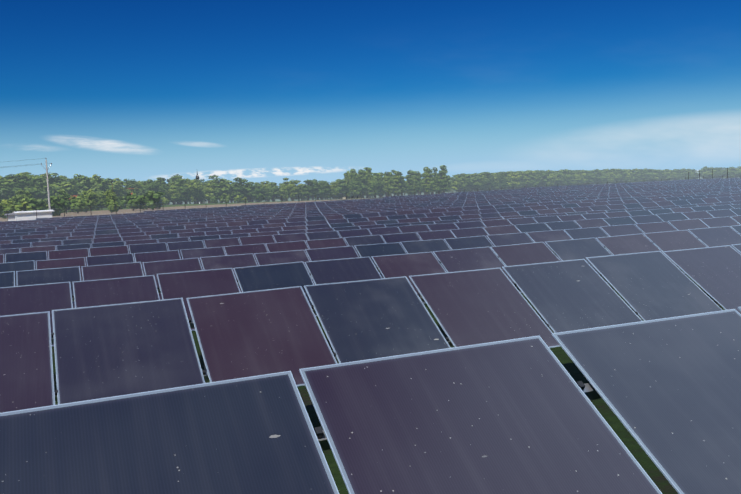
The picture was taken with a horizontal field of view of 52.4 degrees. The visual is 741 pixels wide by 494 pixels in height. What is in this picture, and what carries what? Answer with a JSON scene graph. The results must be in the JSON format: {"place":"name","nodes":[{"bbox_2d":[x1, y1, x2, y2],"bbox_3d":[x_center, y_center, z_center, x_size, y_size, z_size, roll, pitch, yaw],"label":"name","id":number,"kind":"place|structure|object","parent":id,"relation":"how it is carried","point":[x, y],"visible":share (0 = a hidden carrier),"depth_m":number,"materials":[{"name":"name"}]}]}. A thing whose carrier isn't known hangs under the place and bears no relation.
{"place":"outdoors","nodes":[
{"label":"outdoors","id":0,"kind":"place"},
{"bbox_2d":[0,168,738,493],"bbox_3d":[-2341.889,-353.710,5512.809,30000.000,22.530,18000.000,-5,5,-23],"label":"ground","id":1,"kind":"structure","parent":0,"point":[641,457],"depth_m":9.15,"materials":[{"name":"green plant"}]},
{"bbox_2d":[0,200,15,213],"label":"tree","id":2,"kind":"object","parent":1,"relation":"on","point":[8,202],"visible":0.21,"depth_m":182.62,"materials":[{"name":"green plant"}]},
{"bbox_2d":[1,204,19,217],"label":"tree","id":3,"kind":"object","parent":1,"relation":"on","point":[8,209],"visible":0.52,"depth_m":154.57,"materials":[{"name":"green plant"}]},
{"bbox_2d":[0,178,24,199],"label":"tree","id":4,"kind":"object","parent":1,"relation":"on","point":[4,191],"visible":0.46,"depth_m":302.40,"materials":[{"name":"green plant"}]},
{"bbox_2d":[0,176,29,198],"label":"tree","id":5,"kind":"object","parent":1,"relation":"on","point":[6,183],"visible":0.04,"depth_m":304.96,"materials":[{"name":"green plant"}]},
{"bbox_2d":[1,174,37,196],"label":"tree","id":6,"kind":"object","parent":1,"relation":"on","point":[21,181],"visible":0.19,"depth_m":308.41,"materials":[{"name":"green plant"}]},
{"bbox_2d":[15,191,34,199],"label":"young tree","id":7,"kind":"object","parent":1,"relation":"on","point":[24,197],"visible":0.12,"depth_m":212.47,"materials":[{"name":"green plant"}]},
{"bbox_2d":[15,201,37,210],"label":"tree","id":8,"kind":"object","parent":1,"relation":"on","point":[26,208],"visible":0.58,"depth_m":169.85,"materials":[{"name":"green plant"}]},
{"bbox_2d":[3,158,51,209],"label":"utility pole","id":9,"kind":"object","parent":1,"relation":"on","point":[49,204],"visible":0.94,"depth_m":137.38,"materials":[{"name":"grey concrete"}]},
{"bbox_2d":[18,198,45,210],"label":"tree","id":10,"kind":"object","parent":1,"relation":"on","point":[32,202],"visible":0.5,"depth_m":172.58,"materials":[{"name":"green plant"}]},
{"bbox_2d":[23,177,42,196],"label":"tree","id":11,"kind":"object","parent":1,"relation":"on","point":[34,179],"visible":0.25,"depth_m":310.05,"materials":[{"name":"green plant"}]},
{"bbox_2d":[13,210,53,220],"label":"transformer kiosk","id":12,"kind":"object","parent":1,"relation":"on","point":[31,215],"depth_m":97.48,"materials":[{"name":"white paint"}]},
{"bbox_2d":[33,175,54,199],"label":"tree","id":13,"kind":"object","parent":1,"relation":"on","point":[42,181],"visible":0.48,"depth_m":310.49,"materials":[{"name":"green plant"}]},
{"bbox_2d":[36,182,58,202],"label":"tree","id":14,"kind":"object","parent":1,"relation":"on","point":[43,197],"visible":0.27,"depth_m":310.70,"materials":[{"name":"green plant"}]},
{"bbox_2d":[46,196,67,215],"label":"tree","id":15,"kind":"object","parent":1,"relation":"on","point":[57,203],"visible":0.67,"depth_m":158.48,"materials":[{"name":"green plant"}]},
{"bbox_2d":[39,172,77,203],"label":"tree","id":16,"kind":"object","parent":1,"relation":"on","point":[69,190],"visible":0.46,"depth_m":314.06,"materials":[{"name":"green plant"}]},
{"bbox_2d":[59,192,70,213],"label":"young tree","id":17,"kind":"object","parent":1,"relation":"on","point":[66,197],"visible":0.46,"depth_m":189.50,"materials":[{"name":"green plant"}]},
{"bbox_2d":[68,196,92,212],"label":"tree","id":18,"kind":"object","parent":1,"relation":"on","point":[78,204],"visible":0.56,"depth_m":185.81,"materials":[{"name":"green plant"}]},
{"bbox_2d":[75,176,97,195],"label":"tree","id":19,"kind":"object","parent":1,"relation":"on","point":[84,183],"visible":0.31,"depth_m":324.89,"materials":[{"name":"green plant"}]},
{"bbox_2d":[78,191,94,211],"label":"young tree","id":20,"kind":"object","parent":1,"relation":"on","point":[90,198],"visible":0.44,"depth_m":196.01,"materials":[{"name":"green plant"}]},
{"bbox_2d":[81,189,99,210],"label":"young tree","id":21,"kind":"object","parent":1,"relation":"on","point":[96,203],"visible":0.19,"depth_m":234.31,"materials":[{"name":"green plant"}]},
{"bbox_2d":[91,178,107,193],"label":"tree","id":22,"kind":"object","parent":1,"relation":"on","point":[99,187],"visible":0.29,"depth_m":325.22,"materials":[{"name":"green plant"}]},
{"bbox_2d":[95,191,105,209],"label":"young tree","id":23,"kind":"object","parent":1,"relation":"on","point":[102,196],"visible":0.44,"depth_m":242.53,"materials":[{"name":"green plant"}]},
{"bbox_2d":[104,189,116,202],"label":"young tree","id":24,"kind":"object","parent":1,"relation":"on","point":[109,194],"visible":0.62,"depth_m":182.88,"materials":[{"name":"green plant"}]},
{"bbox_2d":[103,178,118,207],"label":"tree","id":25,"kind":"object","parent":1,"relation":"on","point":[108,187],"visible":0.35,"depth_m":330.76,"materials":[{"name":"green plant"}]},
{"bbox_2d":[105,199,120,212],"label":"tree","id":26,"kind":"object","parent":1,"relation":"on","point":[112,208],"visible":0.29,"depth_m":160.71,"materials":[{"name":"green plant"}]},
{"bbox_2d":[114,181,123,196],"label":"tree","id":27,"kind":"object","parent":1,"relation":"on","point":[118,184],"visible":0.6,"depth_m":335.60,"materials":[{"name":"green plant"}]},
{"bbox_2d":[123,179,138,188],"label":"tree","id":28,"kind":"object","parent":1,"relation":"on","point":[130,182],"visible":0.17,"depth_m":355.87,"materials":[{"name":"green plant"}]},
{"bbox_2d":[124,192,145,210],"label":"tree","id":29,"kind":"object","parent":1,"relation":"on","point":[133,202],"visible":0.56,"depth_m":186.76,"materials":[{"name":"green plant"}]},
{"bbox_2d":[132,182,145,194],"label":"tree","id":30,"kind":"object","parent":1,"relation":"on","point":[137,190],"visible":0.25,"depth_m":343.41,"materials":[{"name":"green plant"}]},
{"bbox_2d":[133,181,157,196],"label":"tree","id":31,"kind":"object","parent":1,"relation":"on","point":[153,187],"visible":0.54,"depth_m":342.97,"materials":[{"name":"green plant"}]},
{"bbox_2d":[135,190,165,209],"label":"tree","id":32,"kind":"object","parent":1,"relation":"on","point":[151,198],"visible":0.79,"depth_m":179.68,"materials":[{"name":"green plant"}]},
{"bbox_2d":[141,179,170,200],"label":"tree","id":33,"kind":"object","parent":1,"relation":"on","point":[157,188],"visible":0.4,"depth_m":348.23,"materials":[{"name":"green plant"}]},
{"bbox_2d":[152,177,167,204],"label":"tree","id":34,"kind":"object","parent":1,"relation":"on","point":[160,180],"visible":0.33,"depth_m":354.13,"materials":[{"name":"green plant"}]},
{"bbox_2d":[165,186,182,204],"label":"tree","id":35,"kind":"object","parent":1,"relation":"on","point":[174,196],"visible":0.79,"depth_m":351.98,"materials":[{"name":"green plant"}]},
{"bbox_2d":[171,179,188,204],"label":"tree","id":36,"kind":"object","parent":1,"relation":"on","point":[179,183],"visible":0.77,"depth_m":355.17,"materials":[{"name":"green plant"}]},
{"bbox_2d":[178,178,200,203],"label":"tree","id":37,"kind":"object","parent":1,"relation":"on","point":[192,188],"visible":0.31,"depth_m":362.09,"materials":[{"name":"green plant"}]},
{"bbox_2d":[188,180,205,203],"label":"tree","id":38,"kind":"object","parent":1,"relation":"on","point":[192,197],"visible":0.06,"depth_m":379.21,"materials":[{"name":"green plant"}]},
{"bbox_2d":[193,182,200,203],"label":"tree","id":39,"kind":"object","parent":1,"relation":"on","point":[197,195],"visible":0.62,"depth_m":365.53,"materials":[{"name":"green plant"}]},
{"bbox_2d":[194,186,206,203],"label":"tree","id":40,"kind":"object","parent":1,"relation":"on","point":[202,194],"visible":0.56,"depth_m":369.31,"materials":[{"name":"green plant"}]},
{"bbox_2d":[204,183,214,202],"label":"tree","id":41,"kind":"object","parent":1,"relation":"on","point":[209,193],"visible":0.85,"depth_m":367.38,"materials":[{"name":"green plant"}]},
{"bbox_2d":[212,178,231,202],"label":"tree","id":42,"kind":"object","parent":1,"relation":"on","point":[219,189],"visible":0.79,"depth_m":371.31,"materials":[{"name":"green plant"}]},
{"bbox_2d":[218,193,231,202],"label":"tree","id":43,"kind":"object","parent":1,"relation":"on","point":[226,198],"visible":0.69,"depth_m":325.27,"materials":[{"name":"green plant"}]},
{"bbox_2d":[222,179,231,202],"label":"tree","id":44,"kind":"object","parent":1,"relation":"on","point":[227,182],"visible":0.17,"depth_m":378.53,"materials":[{"name":"green plant"}]},
{"bbox_2d":[230,177,244,202],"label":"tree","id":45,"kind":"object","parent":1,"relation":"on","point":[237,188],"visible":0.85,"depth_m":375.76,"materials":[{"name":"green plant"}]},
{"bbox_2d":[243,182,261,201],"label":"tree","id":46,"kind":"object","parent":1,"relation":"on","point":[249,193],"visible":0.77,"depth_m":381.48,"materials":[{"name":"green plant"}]},
{"bbox_2d":[252,184,264,201],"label":"tree","id":47,"kind":"object","parent":1,"relation":"on","point":[258,190],"visible":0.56,"depth_m":383.73,"materials":[{"name":"green plant"}]},
{"bbox_2d":[260,181,271,201],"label":"tree","id":48,"kind":"object","parent":1,"relation":"on","point":[265,185],"visible":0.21,"depth_m":415.42,"materials":[{"name":"green plant"}]},
{"bbox_2d":[263,188,273,201],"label":"tree","id":49,"kind":"object","parent":1,"relation":"on","point":[267,195],"visible":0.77,"depth_m":389.96,"materials":[{"name":"green plant"}]},
{"bbox_2d":[266,185,279,201],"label":"tree","id":50,"kind":"object","parent":1,"relation":"on","point":[275,190],"visible":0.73,"depth_m":394.03,"materials":[{"name":"green plant"}]},
{"bbox_2d":[275,188,285,199],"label":"tree","id":51,"kind":"object","parent":1,"relation":"on","point":[281,192],"visible":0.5,"depth_m":396.02,"materials":[{"name":"green plant"}]},
{"bbox_2d":[282,180,299,200],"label":"tree","id":52,"kind":"object","parent":1,"relation":"on","point":[292,189],"visible":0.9,"depth_m":396.44,"materials":[{"name":"green plant"}]},
{"bbox_2d":[297,184,305,200],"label":"tree","id":53,"kind":"object","parent":1,"relation":"on","point":[301,197],"visible":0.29,"depth_m":403.14,"materials":[{"name":"green plant"}]},
{"bbox_2d":[299,179,314,199],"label":"tree","id":54,"kind":"object","parent":1,"relation":"on","point":[306,189],"visible":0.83,"depth_m":400.38,"materials":[{"name":"green plant"}]},
{"bbox_2d":[309,179,330,199],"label":"tree","id":55,"kind":"object","parent":1,"relation":"on","point":[318,191],"visible":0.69,"depth_m":404.15,"materials":[{"name":"green plant"}]},
{"bbox_2d":[330,184,342,198],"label":"tree","id":56,"kind":"object","parent":1,"relation":"on","point":[335,194],"visible":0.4,"depth_m":414.38,"materials":[{"name":"green plant"}]},
{"bbox_2d":[330,180,351,198],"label":"tree","id":57,"kind":"object","parent":1,"relation":"on","point":[344,188],"visible":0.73,"depth_m":415.99,"materials":[{"name":"green plant"}]},
{"bbox_2d":[343,170,353,194],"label":"tree","id":58,"kind":"object","parent":1,"relation":"on","point":[348,177],"visible":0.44,"depth_m":430.66,"materials":[{"name":"green plant"}]},
{"bbox_2d":[349,172,361,198],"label":"tree","id":59,"kind":"object","parent":1,"relation":"on","point":[355,182],"visible":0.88,"depth_m":418.85,"materials":[{"name":"green plant"}]},
{"bbox_2d":[358,169,368,197],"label":"tree","id":60,"kind":"object","parent":1,"relation":"on","point":[363,181],"visible":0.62,"depth_m":423.01,"materials":[{"name":"green plant"}]},
{"bbox_2d":[0,168,729,220],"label":"fence posts","id":61,"kind":"object","parent":1,"relation":"on","point":[353,198],"visible":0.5,"depth_m":105.02,"materials":[{"name":"grey"}]},
{"bbox_2d":[1,176,729,220],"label":"chain link fence","id":62,"kind":"object","parent":1,"relation":"on","point":[277,201],"depth_m":100.43,"materials":[{"name":"grey metal"}]},
{"bbox_2d":[363,172,371,197],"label":"tree","id":63,"kind":"object","parent":1,"relation":"on","point":[368,184],"visible":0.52,"depth_m":425.54,"materials":[{"name":"green plant"}]},
{"bbox_2d":[368,173,381,196],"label":"tree","id":64,"kind":"object","parent":1,"relation":"on","point":[375,182],"visible":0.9,"depth_m":424.79,"materials":[{"name":"green plant"}]},
{"bbox_2d":[377,176,384,197],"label":"tree","id":65,"kind":"object","parent":1,"relation":"on","point":[381,189],"visible":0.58,"depth_m":431.35,"materials":[{"name":"green plant"}]},
{"bbox_2d":[383,176,388,196],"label":"tree","id":66,"kind":"object","parent":1,"relation":"on","point":[385,184],"visible":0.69,"depth_m":441.63,"materials":[{"name":"green plant"}]},
{"bbox_2d":[387,172,393,195],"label":"tree","id":67,"kind":"object","parent":1,"relation":"on","point":[390,185],"visible":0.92,"depth_m":430.69,"materials":[{"name":"green plant"}]},
{"bbox_2d":[51,197,740,450],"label":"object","id":68,"kind":"object","parent":1,"relation":"on","point":[589,391],"depth_m":5.88,"materials":[{"name":"silver metal"}]},
{"bbox_2d":[0,178,740,493],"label":"solar modules","id":69,"kind":"object","parent":68,"relation":"on","point":[405,398],"visible":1,"depth_m":6.40,"materials":[{"name":"purple"}]},
{"bbox_2d":[392,171,401,195],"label":"tree","id":70,"kind":"object","parent":1,"relation":"on","point":[397,178],"visible":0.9,"depth_m":429.86,"materials":[{"name":"green plant"}]},
{"bbox_2d":[394,172,403,194],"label":"tree","id":71,"kind":"object","parent":1,"relation":"on","point":[401,181],"visible":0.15,"depth_m":433.70,"materials":[{"name":"green plant"}]},
{"bbox_2d":[406,174,412,194],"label":"tree","id":72,"kind":"object","parent":1,"relation":"on","point":[410,186],"visible":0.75,"depth_m":436.41,"materials":[{"name":"green plant"}]},
{"bbox_2d":[415,176,420,194],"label":"tree","id":73,"kind":"object","parent":1,"relation":"on","point":[418,186],"visible":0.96,"depth_m":441.79,"materials":[{"name":"green plant"}]},
{"bbox_2d":[423,173,430,194],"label":"tree","id":74,"kind":"object","parent":1,"relation":"on","point":[427,186],"visible":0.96,"depth_m":439.12,"materials":[{"name":"green plant"}]},
{"bbox_2d":[423,168,433,193],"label":"tree","id":75,"kind":"object","parent":1,"relation":"on","point":[428,170],"visible":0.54,"depth_m":440.77,"materials":[{"name":"green plant"}]},
{"bbox_2d":[434,176,440,193],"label":"tree","id":76,"kind":"object","parent":1,"relation":"on","point":[437,186],"visible":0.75,"depth_m":447.58,"materials":[{"name":"green plant"}]},
{"bbox_2d":[437,165,447,192],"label":"tree","id":77,"kind":"object","parent":1,"relation":"on","point":[443,183],"visible":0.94,"depth_m":444.05,"materials":[{"name":"green plant"}]},
{"bbox_2d":[440,169,450,192],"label":"tree","id":78,"kind":"object","parent":1,"relation":"on","point":[448,178],"visible":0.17,"depth_m":458.74,"materials":[{"name":"green plant"}]},
{"bbox_2d":[451,176,459,191],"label":"tree","id":79,"kind":"object","parent":1,"relation":"on","point":[455,184],"visible":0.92,"depth_m":533.44,"materials":[{"name":"green plant"}]},
{"bbox_2d":[451,174,472,191],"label":"tree","id":80,"kind":"object","parent":1,"relation":"on","point":[463,182],"visible":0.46,"depth_m":553.99,"materials":[{"name":"green plant"}]},
{"bbox_2d":[461,175,473,191],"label":"tree","id":81,"kind":"object","parent":1,"relation":"on","point":[468,187],"visible":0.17,"depth_m":566.34,"materials":[{"name":"green plant"}]},
{"bbox_2d":[470,174,480,191],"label":"tree","id":82,"kind":"object","parent":1,"relation":"on","point":[476,182],"visible":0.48,"depth_m":570.12,"materials":[{"name":"green plant"}]},
{"bbox_2d":[469,173,486,190],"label":"tree","id":83,"kind":"object","parent":1,"relation":"on","point":[481,181],"visible":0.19,"depth_m":574.48,"materials":[{"name":"green plant"}]},
{"bbox_2d":[476,173,489,190],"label":"tree","id":84,"kind":"object","parent":1,"relation":"on","point":[485,179],"visible":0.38,"depth_m":589.59,"materials":[{"name":"green plant"}]},
{"bbox_2d":[482,172,493,190],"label":"tree","id":85,"kind":"object","parent":1,"relation":"on","point":[489,178],"visible":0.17,"depth_m":595.41,"materials":[{"name":"green plant"}]},
{"bbox_2d":[493,173,500,188],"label":"tree","id":86,"kind":"object","parent":1,"relation":"on","point":[496,181],"visible":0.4,"depth_m":616.01,"materials":[{"name":"green plant"}]},
{"bbox_2d":[498,172,508,189],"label":"tree","id":87,"kind":"object","parent":1,"relation":"on","point":[502,175],"visible":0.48,"depth_m":626.66,"materials":[{"name":"green plant"}]},
{"bbox_2d":[513,173,521,188],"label":"tree","id":88,"kind":"object","parent":1,"relation":"on","point":[516,182],"visible":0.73,"depth_m":648.27,"materials":[{"name":"green plant"}]},
{"bbox_2d":[523,171,530,187],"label":"tree","id":89,"kind":"object","parent":1,"relation":"on","point":[527,179],"visible":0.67,"depth_m":664.14,"materials":[{"name":"green plant"}]},
{"bbox_2d":[527,171,536,187],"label":"tree","id":90,"kind":"object","parent":1,"relation":"on","point":[533,183],"visible":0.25,"depth_m":670.71,"materials":[{"name":"green plant"}]},
{"bbox_2d":[531,171,549,186],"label":"tree","id":91,"kind":"object","parent":1,"relation":"on","point":[544,180],"visible":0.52,"depth_m":684.10,"materials":[{"name":"green plant"}]},
{"bbox_2d":[543,171,556,186],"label":"tree","id":92,"kind":"object","parent":1,"relation":"on","point":[553,180],"visible":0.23,"depth_m":701.29,"materials":[{"name":"green plant"}]},
{"bbox_2d":[550,170,561,185],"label":"tree","id":93,"kind":"object","parent":1,"relation":"on","point":[558,176],"visible":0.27,"depth_m":712.47,"materials":[{"name":"green plant"}]},
{"bbox_2d":[561,169,573,185],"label":"tree","id":94,"kind":"object","parent":1,"relation":"on","point":[569,182],"visible":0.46,"depth_m":728.69,"materials":[{"name":"green plant"}]},
{"bbox_2d":[571,171,584,184],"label":"tree","id":95,"kind":"object","parent":1,"relation":"on","point":[577,178],"visible":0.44,"depth_m":753.51,"materials":[{"name":"green plant"}]},
{"bbox_2d":[582,170,596,184],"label":"tree","id":96,"kind":"object","parent":1,"relation":"on","point":[589,176],"visible":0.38,"depth_m":769.03,"materials":[{"name":"green plant"}]},
{"bbox_2d":[585,170,602,184],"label":"tree","id":97,"kind":"object","parent":1,"relation":"on","point":[599,178],"visible":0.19,"depth_m":777.22,"materials":[{"name":"green plant"}]},
{"bbox_2d":[598,170,608,183],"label":"tree","id":98,"kind":"object","parent":1,"relation":"on","point":[602,173],"visible":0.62,"depth_m":799.18,"materials":[{"name":"green plant"}]},
{"bbox_2d":[603,169,615,183],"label":"tree","id":99,"kind":"object","parent":1,"relation":"on","point":[610,177],"visible":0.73,"depth_m":802.56,"materials":[{"name":"green plant"}]},
{"bbox_2d":[611,170,623,183],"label":"tree","id":100,"kind":"object","parent":1,"relation":"on","point":[618,176],"visible":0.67,"depth_m":811.93,"materials":[{"name":"green plant"}]},
{"bbox_2d":[619,169,626,182],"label":"tree","id":101,"kind":"object","parent":1,"relation":"on","point":[623,175],"visible":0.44,"depth_m":824.68,"materials":[{"name":"green plant"}]},
{"bbox_2d":[623,169,631,182],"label":"tree","id":102,"kind":"object","parent":1,"relation":"on","point":[628,175],"visible":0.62,"depth_m":826.95,"materials":[{"name":"green plant"}]},
{"bbox_2d":[638,170,649,181],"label":"tree","id":103,"kind":"object","parent":1,"relation":"on","point":[646,178],"visible":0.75,"depth_m":846.96,"materials":[{"name":"green plant"}]},
{"bbox_2d":[701,167,716,178],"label":"tree","id":104,"kind":"object","parent":1,"relation":"on","point":[707,174],"visible":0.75,"depth_m":898.95,"materials":[{"name":"green plant"}]},
{"bbox_2d":[713,168,726,177],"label":"tree","id":105,"kind":"object","parent":1,"relation":"on","point":[719,173],"visible":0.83,"depth_m":892.79,"materials":[{"name":"green plant"}]},
{"bbox_2d":[729,167,739,177],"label":"tree","id":106,"kind":"object","parent":1,"relation":"on","point":[734,173],"visible":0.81,"depth_m":885.46,"materials":[{"name":"green plant"}]},
{"bbox_2d":[0,0,740,186],"label":"sky","id":107,"kind":"structure","parent":0,"point":[254,91],"materials":[{"name":"blue"}]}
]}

